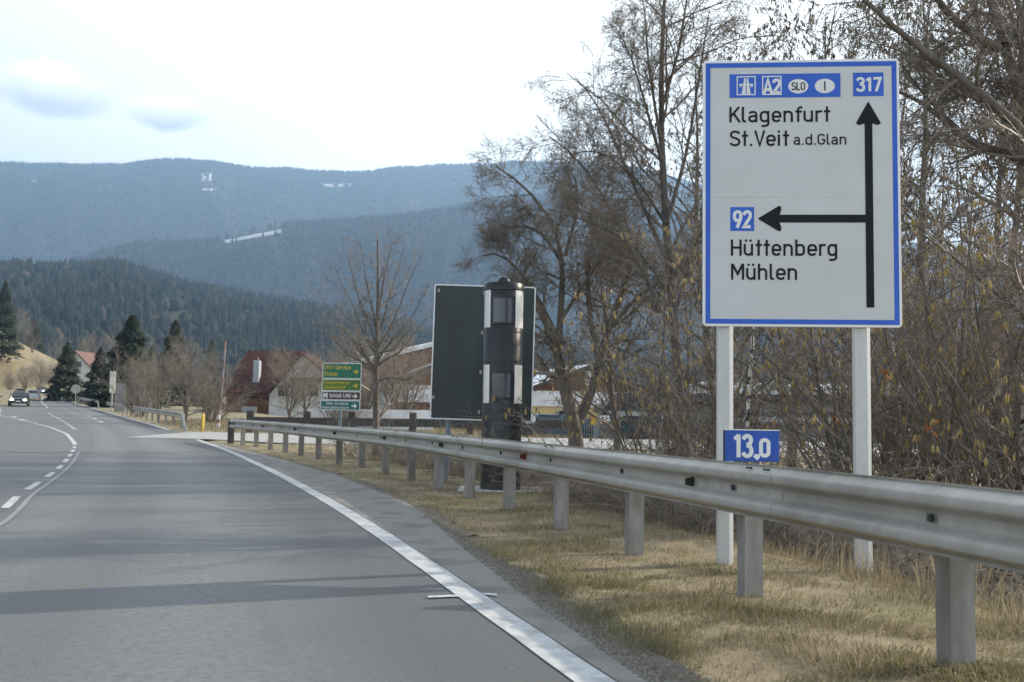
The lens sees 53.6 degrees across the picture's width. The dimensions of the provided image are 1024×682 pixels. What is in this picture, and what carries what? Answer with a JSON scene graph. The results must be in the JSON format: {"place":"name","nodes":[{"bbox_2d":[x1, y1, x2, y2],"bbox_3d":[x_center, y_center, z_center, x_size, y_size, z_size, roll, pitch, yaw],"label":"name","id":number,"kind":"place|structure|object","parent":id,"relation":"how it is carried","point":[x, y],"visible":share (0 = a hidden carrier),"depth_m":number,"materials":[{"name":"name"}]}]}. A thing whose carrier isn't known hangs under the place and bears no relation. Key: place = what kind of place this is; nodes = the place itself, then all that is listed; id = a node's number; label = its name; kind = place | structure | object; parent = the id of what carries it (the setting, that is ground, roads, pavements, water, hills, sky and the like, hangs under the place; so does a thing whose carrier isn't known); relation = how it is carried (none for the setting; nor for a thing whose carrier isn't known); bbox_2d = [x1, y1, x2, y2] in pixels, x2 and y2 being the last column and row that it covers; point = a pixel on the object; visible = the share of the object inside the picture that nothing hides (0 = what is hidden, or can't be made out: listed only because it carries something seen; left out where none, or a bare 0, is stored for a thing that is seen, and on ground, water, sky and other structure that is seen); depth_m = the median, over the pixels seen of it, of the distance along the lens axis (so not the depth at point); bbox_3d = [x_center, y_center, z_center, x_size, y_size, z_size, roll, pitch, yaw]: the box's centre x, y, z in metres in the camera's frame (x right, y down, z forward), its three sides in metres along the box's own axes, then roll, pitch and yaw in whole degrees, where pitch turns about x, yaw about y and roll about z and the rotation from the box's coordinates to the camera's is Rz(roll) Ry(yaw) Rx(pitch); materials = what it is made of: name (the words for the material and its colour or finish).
{"place":"outdoors","nodes":[
{"label":"outdoors","id":0,"kind":"place"},
{"bbox_2d":[224,229,281,242],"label":"snow field","id":1,"kind":"structure","parent":0,"point":[255,235],"depth_m":2877.39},
{"bbox_2d":[0,394,618,681],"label":"road","id":2,"kind":"structure","parent":0,"point":[124,557],"depth_m":6.33,"materials":[{"name":"asphalt"}]},
{"bbox_2d":[8,392,29,405],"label":"car","id":3,"kind":"object","parent":2,"relation":"on","point":[19,398],"visible":0.98,"depth_m":110.57,"materials":[{"name":"black paint"}]},
{"bbox_2d":[0,451,79,525],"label":"line","id":4,"kind":"object","parent":2,"relation":"on","point":[19,508],"visible":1,"depth_m":12.35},
{"bbox_2d":[198,440,615,681],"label":"edge line","id":5,"kind":"object","parent":2,"relation":"on","point":[565,661],"visible":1,"depth_m":5.68,"materials":[{"name":"white paint"}]},
{"bbox_2d":[211,443,646,681],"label":"road shoulder","id":6,"kind":"object","parent":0,"point":[408,524],"visible":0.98,"depth_m":8.31},
{"bbox_2d":[0,162,1001,289],"bbox_3d":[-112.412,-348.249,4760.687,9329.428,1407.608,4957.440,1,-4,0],"label":"hills","id":7,"kind":"structure","parent":0,"point":[228,221],"depth_m":4330.25,"materials":[{"name":"plant"}]},
{"bbox_2d":[0,156,1021,291],"bbox_3d":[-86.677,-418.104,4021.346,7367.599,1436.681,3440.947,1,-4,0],"label":"conifer wood","id":8,"kind":"object","parent":7,"relation":"on","point":[249,173],"visible":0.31,"depth_m":4520.89,"materials":[{"name":"plant"}]},
{"bbox_2d":[23,282,979,418],"bbox_3d":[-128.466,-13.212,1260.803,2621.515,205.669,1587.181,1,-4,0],"label":"hills","id":9,"kind":"structure","parent":0,"point":[174,315],"depth_m":1013.43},
{"bbox_2d":[0,255,1013,417],"bbox_3d":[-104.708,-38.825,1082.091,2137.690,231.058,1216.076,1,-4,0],"label":"conifer wood","id":10,"kind":"object","parent":9,"relation":"on","point":[239,321],"visible":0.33,"depth_m":941.63,"materials":[{"name":"plant"}]},
{"bbox_2d":[0,334,1023,681],"bbox_3d":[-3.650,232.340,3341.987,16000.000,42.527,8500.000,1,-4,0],"label":"ground","id":11,"kind":"structure","parent":0,"point":[764,670],"depth_m":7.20,"materials":[{"name":"plant"}]},
{"bbox_2d":[0,362,22,389],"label":"bare bush","id":12,"kind":"object","parent":11,"relation":"on","point":[11,384],"visible":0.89,"depth_m":209.87,"materials":[{"name":"brown plant"}]},
{"bbox_2d":[0,281,26,358],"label":"spruce tree","id":13,"kind":"object","parent":11,"relation":"on","point":[5,313],"visible":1,"depth_m":230.37,"materials":[{"name":"green plant"}]},
{"bbox_2d":[1,362,38,390],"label":"bare bush","id":14,"kind":"object","parent":11,"relation":"on","point":[23,380],"visible":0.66,"depth_m":189.57,"materials":[{"name":"brown plant"}]},
{"bbox_2d":[10,304,30,342],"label":"bare tree","id":15,"kind":"object","parent":11,"relation":"on","point":[17,327],"visible":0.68,"depth_m":262.04,"materials":[{"name":"grey plant"}]},
{"bbox_2d":[19,312,44,352],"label":"bare tree","id":16,"kind":"object","parent":11,"relation":"on","point":[32,343],"visible":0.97,"depth_m":274.86,"materials":[{"name":"grey plant"}]},
{"bbox_2d":[24,320,46,353],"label":"spruce tree","id":17,"kind":"object","parent":11,"relation":"on","point":[39,337],"visible":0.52,"depth_m":330.10,"materials":[{"name":"green plant"}]},
{"bbox_2d":[17,354,57,393],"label":"bare bush","id":18,"kind":"object","parent":11,"relation":"on","point":[41,376],"visible":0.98,"depth_m":177.95,"materials":[{"name":"brown plant"}]},
{"bbox_2d":[41,342,86,401],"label":"spruce tree","id":19,"kind":"object","parent":11,"relation":"on","point":[55,392],"visible":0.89,"depth_m":149.04,"materials":[{"name":"green plant"}]},
{"bbox_2d":[69,350,106,394],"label":"orange roof house","id":20,"kind":"structure","parent":11,"relation":"on","point":[85,360],"depth_m":185.08,"materials":[{"name":"white paint"}]},
{"bbox_2d":[77,347,107,402],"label":"spruce tree","id":21,"kind":"object","parent":11,"relation":"on","point":[92,374],"visible":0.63,"depth_m":139.15,"materials":[{"name":"green plant"}]},
{"bbox_2d":[84,315,172,407],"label":"spruce tree","id":22,"kind":"object","parent":11,"relation":"on","point":[138,337],"visible":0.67,"depth_m":116.95,"materials":[{"name":"green plant"}]},
{"bbox_2d":[114,380,153,411],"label":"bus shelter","id":23,"kind":"object","parent":11,"relation":"on","point":[123,390],"visible":0.09,"depth_m":95.86,"materials":[{"name":"grey paint"}]},
{"bbox_2d":[92,339,182,416],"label":"bare bush","id":24,"kind":"object","parent":11,"relation":"on","point":[133,395],"visible":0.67,"depth_m":77.23,"materials":[{"name":"brown plant"}]},
{"bbox_2d":[106,402,187,430],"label":"guardrail","id":25,"kind":"object","parent":11,"relation":"on","point":[166,413],"visible":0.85,"depth_m":61.19,"materials":[{"name":"metal"}]},
{"bbox_2d":[119,346,194,419],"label":"bare bush","id":26,"kind":"object","parent":11,"relation":"on","point":[157,405],"visible":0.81,"depth_m":65.73,"materials":[{"name":"brown plant"}]},
{"bbox_2d":[156,320,202,406],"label":"spruce tree","id":27,"kind":"object","parent":11,"relation":"on","point":[176,331],"visible":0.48,"depth_m":139.53,"materials":[{"name":"green plant"}]},
{"bbox_2d":[138,328,250,422],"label":"bare bush","id":28,"kind":"object","parent":11,"relation":"on","point":[189,389],"visible":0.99,"depth_m":57.92,"materials":[{"name":"brown plant"}]},
{"bbox_2d":[195,338,225,409],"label":"spruce tree","id":29,"kind":"object","parent":11,"relation":"on","point":[209,354],"visible":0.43,"depth_m":209.56,"materials":[{"name":"green plant"}]},
{"bbox_2d":[183,348,258,422],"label":"bare bush","id":30,"kind":"object","parent":11,"relation":"on","point":[213,400],"visible":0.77,"depth_m":61.90,"materials":[{"name":"brown plant"}]},
{"bbox_2d":[220,341,226,423],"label":"striped pole","id":31,"kind":"object","parent":11,"relation":"on","point":[222,378],"visible":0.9,"depth_m":56.96,"materials":[{"name":"metal"}]},
{"bbox_2d":[208,350,324,416],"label":"red roof house","id":32,"kind":"structure","parent":11,"relation":"on","point":[255,366],"depth_m":105.23,"materials":[{"name":"brown tile"}]},
{"bbox_2d":[251,346,323,414],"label":"bare bush","id":33,"kind":"object","parent":11,"relation":"on","point":[304,401],"visible":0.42,"depth_m":69.75,"materials":[{"name":"brown plant"}]},
{"bbox_2d":[260,337,326,416],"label":"bare bush","id":34,"kind":"object","parent":11,"relation":"on","point":[285,388],"visible":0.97,"depth_m":57.85,"materials":[{"name":"brown plant"}]},
{"bbox_2d":[320,363,361,425],"bbox_3d":[-4.091,1.816,24.163,0.954,2.576,0.126,1,-4,-2],"label":"board sign","id":35,"kind":"object","parent":11,"relation":"on","point":[341,382],"visible":1,"depth_m":24.16,"materials":[{"name":"metal"}]},
{"bbox_2d":[294,338,388,426],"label":"bare bush","id":36,"kind":"object","parent":11,"relation":"on","point":[360,400],"visible":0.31,"depth_m":51.98,"materials":[{"name":"brown plant"}]},
{"bbox_2d":[281,409,406,462],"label":"bramble bush","id":37,"kind":"object","parent":11,"relation":"on","point":[351,450],"visible":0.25,"depth_m":25.31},
{"bbox_2d":[294,407,432,430],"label":"banner","id":38,"kind":"object","parent":11,"relation":"on","point":[423,413],"visible":0.14,"depth_m":52.85,"materials":[{"name":"metal"}]},
{"bbox_2d":[313,322,417,408],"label":"bare bush","id":39,"kind":"object","parent":11,"relation":"on","point":[369,400],"visible":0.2,"depth_m":74.81,"materials":[{"name":"brown plant"}]},
{"bbox_2d":[303,205,435,455],"bbox_3d":[-3.856,-0.359,27.780,3.867,6.969,2.510,1,-4,0],"label":"young tree","id":40,"kind":"object","parent":11,"relation":"on","point":[374,367],"visible":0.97,"depth_m":27.74,"materials":[{"name":"brown plant"}]},
{"bbox_2d":[325,416,440,466],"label":"bramble bush","id":41,"kind":"object","parent":11,"relation":"on","point":[374,451],"visible":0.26,"depth_m":23.87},
{"bbox_2d":[336,321,430,409],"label":"bare bush","id":42,"kind":"object","parent":11,"relation":"on","point":[392,388],"visible":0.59,"depth_m":54.72,"materials":[{"name":"brown plant"}]},
{"bbox_2d":[348,342,431,408],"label":"snowy barn","id":43,"kind":"structure","parent":11,"relation":"on","point":[421,346],"depth_m":127.97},
{"bbox_2d":[363,346,431,409],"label":"bare bush","id":44,"kind":"object","parent":11,"relation":"on","point":[408,397],"visible":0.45,"depth_m":61.67,"materials":[{"name":"brown plant"}]},
{"bbox_2d":[246,410,566,435],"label":"guardrail","id":45,"kind":"object","parent":11,"relation":"on","point":[306,418],"visible":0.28,"depth_m":46.65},
{"bbox_2d":[156,416,662,439],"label":"meadow grass","id":46,"kind":"structure","parent":11,"relation":"on","point":[193,422],"depth_m":51.96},
{"bbox_2d":[366,426,457,475],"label":"bramble bush","id":47,"kind":"object","parent":11,"relation":"on","point":[398,459],"visible":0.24,"depth_m":22.55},
{"bbox_2d":[362,363,481,430],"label":"timber shed","id":48,"kind":"structure","parent":11,"relation":"on","point":[427,404],"depth_m":69.39,"materials":[{"name":"white paint"}]},
{"bbox_2d":[318,402,525,475],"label":"bramble bush","id":49,"kind":"object","parent":11,"relation":"on","point":[427,461],"visible":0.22,"depth_m":20.66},
{"bbox_2d":[225,444,695,681],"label":"gravel strip","id":50,"kind":"object","parent":11,"relation":"on","point":[667,661],"visible":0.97,"depth_m":6.57,"materials":[{"name":"gravel"}]},
{"bbox_2d":[261,453,707,681],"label":"grit","id":51,"kind":"object","parent":50,"relation":"on","point":[597,642],"visible":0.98,"depth_m":5.22,"materials":[{"name":"gravel"}]},
{"bbox_2d":[430,281,535,479],"bbox_3d":[-0.504,0.855,16.945,1.703,3.696,0.147,2,-4,0],"label":"sign panel","id":52,"kind":"object","parent":11,"relation":"on","point":[457,361],"visible":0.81,"depth_m":16.93,"materials":[{"name":"metal"}]},
{"bbox_2d":[419,433,552,489],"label":"bramble bush","id":53,"kind":"object","parent":11,"relation":"on","point":[462,475],"visible":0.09,"depth_m":18.33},
{"bbox_2d":[458,276,540,492],"bbox_3d":[-0.158,0.745,15.177,1.220,3.443,1.020,1,-4,-1],"label":"speed camera","id":54,"kind":"object","parent":11,"relation":"on","point":[502,340],"visible":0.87,"depth_m":14.87,"materials":[{"name":"black paint"}]},
{"bbox_2d":[490,371,514,398],"bbox_3d":[-0.141,0.646,14.820,0.357,0.409,0.067,1,-4,-1],"label":"window","id":55,"kind":"structure","parent":54,"relation":"in","point":[501,382],"depth_m":14.81,"materials":[{"name":"grey glass"}]},
{"bbox_2d":[491,295,515,324],"bbox_3d":[-0.124,-0.456,14.903,0.357,0.421,0.067,1,-4,-1],"label":"window","id":56,"kind":"structure","parent":54,"relation":"in","point":[503,308],"depth_m":14.89,"materials":[{"name":"grey glass"}]},
{"bbox_2d":[401,419,678,500],"bbox_3d":[0.588,2.045,16.146,4.310,1.739,3.525,-1,-5,19],"label":"bramble bush","id":57,"kind":"object","parent":11,"relation":"on","point":[522,473],"visible":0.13,"depth_m":15.87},
{"bbox_2d":[533,414,587,437],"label":"car","id":58,"kind":"object","parent":11,"relation":"on","point":[544,416],"visible":0.1,"depth_m":60.92,"materials":[{"name":"blue metal"}]},
{"bbox_2d":[450,125,701,446],"bbox_3d":[1.721,-1.256,23.823,6.339,8.041,3.381,1,-4,0],"label":"leaning tree","id":59,"kind":"object","parent":11,"relation":"on","point":[553,335],"visible":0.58,"depth_m":23.58,"materials":[{"name":"brown plant"}]},
{"bbox_2d":[532,364,649,435],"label":"building","id":60,"kind":"structure","parent":11,"relation":"on","point":[548,407],"depth_m":77.08,"materials":[{"name":"white paint"}]},
{"bbox_2d":[495,418,698,510],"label":"bramble bush","id":61,"kind":"object","parent":11,"relation":"on","point":[582,483],"visible":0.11,"depth_m":14.51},
{"bbox_2d":[518,434,703,509],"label":"bramble bush","id":62,"kind":"object","parent":11,"relation":"on","point":[572,482],"visible":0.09,"depth_m":13.03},
{"bbox_2d":[581,415,652,438],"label":"car","id":63,"kind":"object","parent":11,"relation":"on","point":[587,430],"visible":0.17,"depth_m":59.12,"materials":[{"name":"teal paint"}]},
{"bbox_2d":[534,145,701,449],"bbox_3d":[2.555,-0.784,28.276,6.123,9.144,6.218,-3,-6,41],"label":"alder tree","id":64,"kind":"object","parent":11,"relation":"on","point":[610,389],"visible":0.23,"depth_m":27.90,"materials":[{"name":"brown plant"}]},
{"bbox_2d":[529,416,708,439],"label":"picket fence","id":65,"kind":"object","parent":11,"relation":"on","point":[561,419],"visible":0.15,"depth_m":48.82,"materials":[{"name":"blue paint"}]},
{"bbox_2d":[227,419,1023,669],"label":"guardrail","id":66,"kind":"object","parent":11,"relation":"on","point":[958,531],"visible":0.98,"depth_m":5.74,"materials":[{"name":"galvanised steel"},{"name":"weathered galvanised steel"},{"name":"dark plastic"}]},
{"bbox_2d":[486,0,785,457],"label":"alder tree","id":67,"kind":"object","parent":11,"relation":"on","point":[622,168],"visible":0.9,"depth_m":20.70,"materials":[{"name":"brown plant"}]},
{"bbox_2d":[457,218,821,523],"bbox_3d":[1.897,0.842,15.579,5.685,5.413,3.078,2,-5,-17],"label":"hazel bush","id":68,"kind":"object","parent":11,"relation":"on","point":[637,433],"visible":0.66,"depth_m":15.43,"materials":[{"name":"brown plant"}]},
{"bbox_2d":[592,391,690,438],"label":"dark canopy","id":69,"kind":"object","parent":11,"relation":"on","point":[622,408],"visible":0.04,"depth_m":65.90,"materials":[{"name":"metal"}]},
{"bbox_2d":[466,397,822,536],"bbox_3d":[1.440,1.569,12.152,4.549,1.836,3.721,2,-4,-16],"label":"bramble bush","id":70,"kind":"object","parent":11,"relation":"on","point":[597,498],"visible":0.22,"depth_m":11.96,"materials":[{"name":"plant"}]},
{"bbox_2d":[266,437,1023,630],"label":"tall dry grass","id":71,"kind":"structure","parent":11,"relation":"on","point":[1000,604],"depth_m":7.03,"materials":[{"name":"plant"}]},
{"bbox_2d":[542,16,781,446],"bbox_3d":[4.865,-2.326,26.915,6.335,12.423,6.867,5,-6,-44],"label":"alder tree","id":72,"kind":"object","parent":11,"relation":"on","point":[670,189],"visible":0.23,"depth_m":27.04,"materials":[{"name":"brown plant"}]},
{"bbox_2d":[501,395,852,554],"bbox_3d":[1.922,1.671,11.232,4.035,2.155,3.808,3,-5,-28],"label":"bramble bush","id":73,"kind":"object","parent":11,"relation":"on","point":[600,490],"visible":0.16,"depth_m":11.13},
{"bbox_2d":[581,438,831,545],"bbox_3d":[2.419,1.937,11.402,3.525,1.739,4.310,-3,-6,39],"label":"bramble bush","id":74,"kind":"object","parent":11,"relation":"on","point":[714,510],"visible":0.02,"depth_m":10.69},
{"bbox_2d":[601,441,815,543],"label":"bramble bush","id":75,"kind":"object","parent":11,"relation":"on","point":[676,510],"visible":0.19,"depth_m":10.26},
{"bbox_2d":[629,15,811,467],"bbox_3d":[2.869,-0.553,13.147,2.448,8.060,2.837,-1,-5,29],"label":"birch tree","id":76,"kind":"object","parent":11,"relation":"on","point":[749,389],"visible":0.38,"depth_m":13.02,"materials":[{"name":"brown plant"}]},
{"bbox_2d":[609,286,837,524],"bbox_3d":[3.852,1.036,18.343,3.960,5.474,5.938,-1,-5,22],"label":"hazel bush","id":77,"kind":"object","parent":11,"relation":"on","point":[713,451],"visible":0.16,"depth_m":17.98,"materials":[{"name":"brown plant"}]},
{"bbox_2d":[723,429,779,464],"bbox_3d":[1.488,1.205,6.310,0.342,1.304,0.116,0,-4,9],"label":"kilometre sign","id":78,"kind":"object","parent":11,"relation":"on","point":[755,446],"visible":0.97,"depth_m":6.30,"materials":[{"name":"metal"}]},
{"bbox_2d":[622,416,934,563],"bbox_3d":[2.557,1.714,10.033,3.428,1.939,3.632,-1,-5,27],"label":"bramble bush","id":79,"kind":"object","parent":11,"relation":"on","point":[735,523],"visible":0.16,"depth_m":9.85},
{"bbox_2d":[685,382,902,442],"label":"grey garage","id":80,"kind":"structure","parent":11,"relation":"on","point":[803,400],"depth_m":59.75,"materials":[{"name":"paint"}]},
{"bbox_2d":[702,59,901,579],"bbox_3d":[2.175,-0.055,7.649,1.466,4.195,0.138,1,-4,5],"label":"direction sign","id":81,"kind":"object","parent":11,"relation":"on","point":[801,199],"visible":0.97,"depth_m":7.66,"materials":[{"name":"metal"}]},
{"bbox_2d":[688,520,934,578],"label":"bramble bush","id":82,"kind":"object","parent":11,"relation":"on","point":[846,541],"visible":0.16,"depth_m":9.35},
{"bbox_2d":[652,0,974,466],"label":"alder tree","id":83,"kind":"object","parent":11,"relation":"on","point":[791,54],"visible":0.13,"depth_m":24.69,"materials":[{"name":"brown plant"}]},
{"bbox_2d":[680,11,1004,451],"bbox_3d":[7.841,-1.679,23.860,7.467,11.151,7.583,2,-4,-16],"label":"alder tree","id":84,"kind":"object","parent":11,"relation":"on","point":[908,183],"visible":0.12,"depth_m":23.73,"materials":[{"name":"brown plant"}]},
{"bbox_2d":[662,44,1023,546],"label":"hazel bush","id":85,"kind":"object","parent":11,"relation":"on","point":[793,341],"visible":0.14,"depth_m":15.16,"materials":[{"name":"plant"}]},
{"bbox_2d":[685,173,1015,577],"bbox_3d":[5.200,0.604,13.585,6.001,5.714,3.248,4,-5,-32],"label":"hazel bush","id":86,"kind":"object","parent":11,"relation":"on","point":[828,433],"visible":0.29,"depth_m":12.87,"materials":[{"name":"brown plant"}]},
{"bbox_2d":[701,453,1023,603],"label":"bramble bush","id":87,"kind":"object","parent":11,"relation":"on","point":[884,549],"visible":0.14,"depth_m":9.05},
{"bbox_2d":[734,468,1023,608],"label":"bramble bush","id":88,"kind":"object","parent":11,"relation":"on","point":[909,568],"visible":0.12,"depth_m":9.23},
{"bbox_2d":[737,159,1023,599],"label":"hazel bush","id":89,"kind":"object","parent":11,"relation":"on","point":[944,466],"visible":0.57,"depth_m":12.07,"materials":[{"name":"brown plant"}]},
{"bbox_2d":[789,169,975,478],"bbox_3d":[5.324,-0.164,14.000,2.553,7.254,2.203,-3,-6,39],"label":"birch tree","id":90,"kind":"object","parent":11,"relation":"on","point":[892,336],"visible":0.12,"depth_m":14.02,"materials":[{"name":"brown plant"}]},
{"bbox_2d":[753,1,1023,545],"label":"birch tree","id":91,"kind":"object","parent":11,"relation":"on","point":[873,336],"visible":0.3,"depth_m":12.50,"materials":[{"name":"brown plant"}]},
{"bbox_2d":[768,0,1023,351],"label":"willow tree","id":92,"kind":"object","parent":11,"relation":"on","point":[957,83],"visible":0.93,"depth_m":11.39,"materials":[{"name":"brown plant"}]},
{"bbox_2d":[811,124,1023,487],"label":"hazel bush","id":93,"kind":"object","parent":11,"relation":"on","point":[984,235],"visible":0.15,"depth_m":16.63,"materials":[{"name":"brown plant"}]},
{"bbox_2d":[812,167,1023,579],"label":"hazel bush","id":94,"kind":"object","parent":11,"relation":"on","point":[988,460],"visible":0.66,"depth_m":11.48,"materials":[{"name":"brown plant"}]},
{"bbox_2d":[823,532,1023,613],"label":"bramble bush","id":95,"kind":"object","parent":11,"relation":"on","point":[985,583],"depth_m":9.25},
{"bbox_2d":[827,0,1022,474],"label":"alder tree","id":96,"kind":"object","parent":11,"relation":"on","point":[923,199],"visible":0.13,"depth_m":20.55,"materials":[{"name":"brown plant"}]},
{"bbox_2d":[845,3,1023,422],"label":"alder tree","id":97,"kind":"object","parent":11,"relation":"on","point":[908,254],"visible":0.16,"depth_m":20.71,"materials":[{"name":"brown plant"}]},
{"bbox_2d":[878,0,1023,479],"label":"alder tree","id":98,"kind":"object","parent":11,"relation":"on","point":[984,172],"visible":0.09,"depth_m":22.65,"materials":[{"name":"brown plant"}]},
{"bbox_2d":[901,5,1023,597],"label":"birch tree","id":99,"kind":"object","parent":11,"relation":"on","point":[1022,405],"visible":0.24,"depth_m":12.23,"materials":[{"name":"brown plant"}]},
{"bbox_2d":[902,548,1023,613],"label":"bramble bush","id":100,"kind":"object","parent":11,"relation":"on","point":[980,583],"visible":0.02,"depth_m":9.61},
{"bbox_2d":[0,0,1023,265],"label":"sky","id":101,"kind":"structure","parent":0,"point":[345,85],"materials":[{"name":"white"}]},
{"bbox_2d":[104,199,1022,424],"bbox_3d":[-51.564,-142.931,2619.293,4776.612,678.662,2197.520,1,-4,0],"label":"hills","id":102,"kind":"structure","parent":0,"point":[312,262],"depth_m":2534.03,"materials":[{"name":"plant"}]},
{"bbox_2d":[66,192,1022,419],"bbox_3d":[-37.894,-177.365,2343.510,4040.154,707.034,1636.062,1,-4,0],"label":"conifer wood","id":103,"kind":"object","parent":102,"relation":"on","point":[317,229],"visible":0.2,"depth_m":2626.91,"materials":[{"name":"plant"}]},
{"bbox_2d":[128,432,1003,453],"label":"side road","id":104,"kind":"structure","parent":0,"point":[224,436],"depth_m":38.51,"materials":[{"name":"asphalt"}]},
{"bbox_2d":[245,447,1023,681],"bbox_3d":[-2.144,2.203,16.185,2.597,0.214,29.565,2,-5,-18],"label":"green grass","id":105,"kind":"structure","parent":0,"point":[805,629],"depth_m":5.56,"materials":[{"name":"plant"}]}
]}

